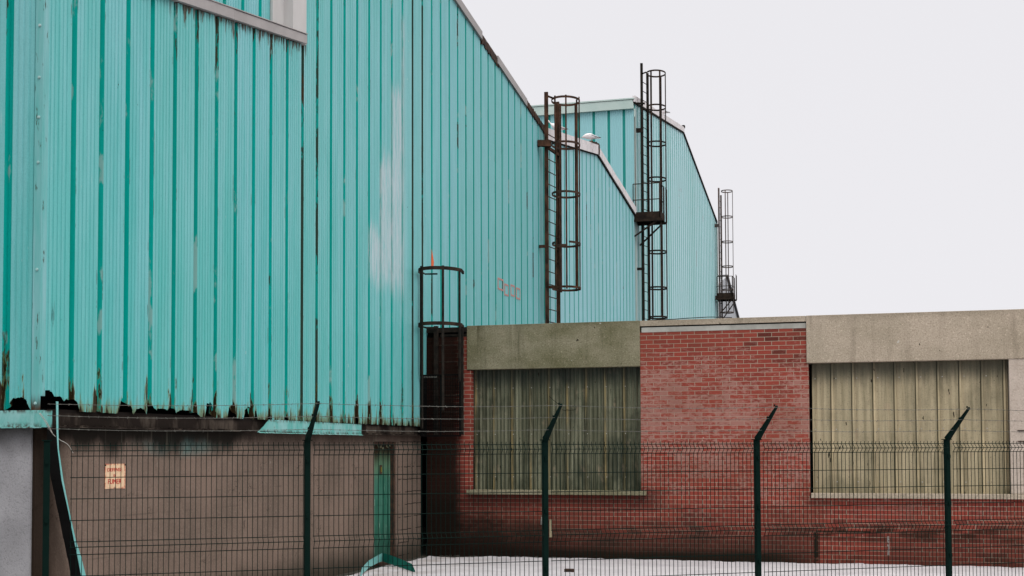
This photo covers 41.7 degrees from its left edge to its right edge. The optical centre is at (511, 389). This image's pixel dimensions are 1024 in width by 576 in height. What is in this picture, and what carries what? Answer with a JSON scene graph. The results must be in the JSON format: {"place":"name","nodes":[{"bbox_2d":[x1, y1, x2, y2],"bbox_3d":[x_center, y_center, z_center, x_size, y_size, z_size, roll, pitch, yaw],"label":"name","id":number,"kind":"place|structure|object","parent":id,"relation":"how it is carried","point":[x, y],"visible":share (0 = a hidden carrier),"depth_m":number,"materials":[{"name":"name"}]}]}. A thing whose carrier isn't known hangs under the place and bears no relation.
{"place":"outdoors","nodes":[
{"label":"outdoors","id":0,"kind":"place"},
{"bbox_2d":[0,0,544,575],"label":"metal warehouse","id":1,"kind":"structure","parent":0,"point":[242,212],"depth_m":16.94,"materials":[{"name":"teal paint"}]},
{"bbox_2d":[47,401,85,575],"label":"hanging flashing","id":2,"kind":"object","parent":1,"relation":"attached to","point":[56,475],"visible":0.89,"depth_m":13.10,"materials":[{"name":"metal"}]},
{"bbox_2d":[39,413,72,452],"bbox_3d":[-4.404,0.421,13.014,0.019,0.389,0.525,-1,-3,18],"label":"loose cable","id":3,"kind":"object","parent":2,"relation":"hanging from","point":[51,430],"visible":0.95,"depth_m":12.90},
{"bbox_2d":[105,464,125,488],"bbox_3d":[-4.217,0.919,14.284,0.011,0.269,0.392,-1,-3,16],"label":"warning sign","id":4,"kind":"object","parent":1,"relation":"attached to","point":[110,472],"visible":0.98,"depth_m":14.27,"materials":[{"name":"beige metal"}]},
{"bbox_2d":[374,445,389,556],"bbox_3d":[-2.148,1.794,21.779,0.075,1.930,0.870,-1,-3,16],"label":"door","id":5,"kind":"structure","parent":1,"relation":"in","point":[384,500],"depth_m":21.86,"materials":[{"name":"green paint"}]},
{"bbox_2d":[418,265,463,436],"bbox_3d":[-1.230,-0.642,22.883,0.796,2.872,0.900,-1,-3,16],"label":"caged ladder","id":6,"kind":"object","parent":1,"relation":"attached to","point":[435,389],"visible":1,"depth_m":22.92,"materials":[{"name":"black paint"}]},
{"bbox_2d":[537,92,580,322],"bbox_3d":[1.126,-3.631,31.095,0.908,6.480,0.912,-1,-3,16],"label":"caged ladder","id":7,"kind":"object","parent":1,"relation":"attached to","point":[557,244],"visible":0.94,"depth_m":30.97,"materials":[{"name":"brown metal"}]},
{"bbox_2d":[336,527,436,575],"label":"ground","id":8,"kind":"structure","parent":0,"point":[423,547],"depth_m":23.68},
{"bbox_2d":[437,555,608,558],"bbox_3d":[0.300,2.826,22.615,3.198,0.043,0.302,-1,-3,16],"label":"rubble","id":9,"kind":"object","parent":8,"relation":"on","point":[482,556],"visible":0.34,"depth_m":22.87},
{"bbox_2d":[349,556,1023,575],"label":"snow","id":10,"kind":"structure","parent":8,"relation":"on","point":[679,568],"depth_m":20.30,"materials":[{"name":"white snow"}]},
{"bbox_2d":[360,553,414,575],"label":"fallen flashing","id":11,"kind":"object","parent":10,"relation":"on","point":[388,558],"visible":0.85,"depth_m":20.73,"materials":[{"name":"teal metal"}]},
{"bbox_2d":[42,400,1023,575],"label":"fence","id":12,"kind":"object","parent":10,"relation":"on","point":[755,448],"visible":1,"depth_m":14.18,"materials":[{"name":"metal"}]},
{"bbox_2d":[426,309,1023,567],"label":"brick building","id":13,"kind":"structure","parent":8,"relation":"on","point":[871,367],"depth_m":21.92,"materials":[{"name":"brick"}]},
{"bbox_2d":[647,317,731,320],"bbox_3d":[2.935,-1.183,22.227,1.401,0.039,0.075,-1,-3,16],"label":"roof cable","id":14,"kind":"object","parent":13,"relation":"on","point":[689,318],"visible":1,"depth_m":22.23,"materials":[{"name":"black paint"}]},
{"bbox_2d":[421,128,635,526],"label":"metal warehouse","id":15,"kind":"structure","parent":0,"point":[606,293],"depth_m":36.45,"materials":[{"name":"teal paint"}]},
{"bbox_2d":[548,120,567,129],"bbox_3d":[1.109,-6.495,33.198,0.579,0.374,0.170,-1,-3,16],"label":"gull","id":16,"kind":"object","parent":15,"relation":"on","point":[562,128],"visible":0.5,"depth_m":33.15,"materials":[{"name":"white"}]},
{"bbox_2d":[581,133,600,141],"bbox_3d":[2.121,-6.782,36.147,0.562,0.252,0.163,-1,-3,16],"label":"gull","id":17,"kind":"object","parent":15,"relation":"on","point":[589,136],"visible":1,"depth_m":36.09,"materials":[{"name":"white"}]},
{"bbox_2d":[564,568,573,571],"bbox_3d":[0.847,2.667,19.836,0.140,0.055,0.080,-1,-3,16],"label":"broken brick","id":18,"kind":"object","parent":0,"point":[569,570],"visible":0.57,"depth_m":19.80,"materials":[{"name":"brick"}]},
{"bbox_2d":[531,96,718,320],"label":"metal warehouse","id":19,"kind":"structure","parent":0,"point":[692,247],"depth_m":48.24,"materials":[{"name":"teal paint"}]},
{"bbox_2d":[633,63,667,320],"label":"caged ladder","id":20,"kind":"object","parent":19,"relation":"attached to","point":[642,218],"visible":0.93,"depth_m":42.46,"materials":[{"name":"black paint"}]},
{"bbox_2d":[714,188,736,316],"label":"caged ladder","id":21,"kind":"object","parent":19,"relation":"attached to","point":[721,297],"visible":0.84,"depth_m":60.42,"materials":[{"name":"grey metal"}]},
{"bbox_2d":[718,275,739,317],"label":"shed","id":22,"kind":"structure","parent":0,"point":[735,314],"depth_m":66.39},
{"bbox_2d":[462,0,1023,317],"label":"sky","id":23,"kind":"structure","parent":0,"point":[870,153],"materials":[{"name":"white"}]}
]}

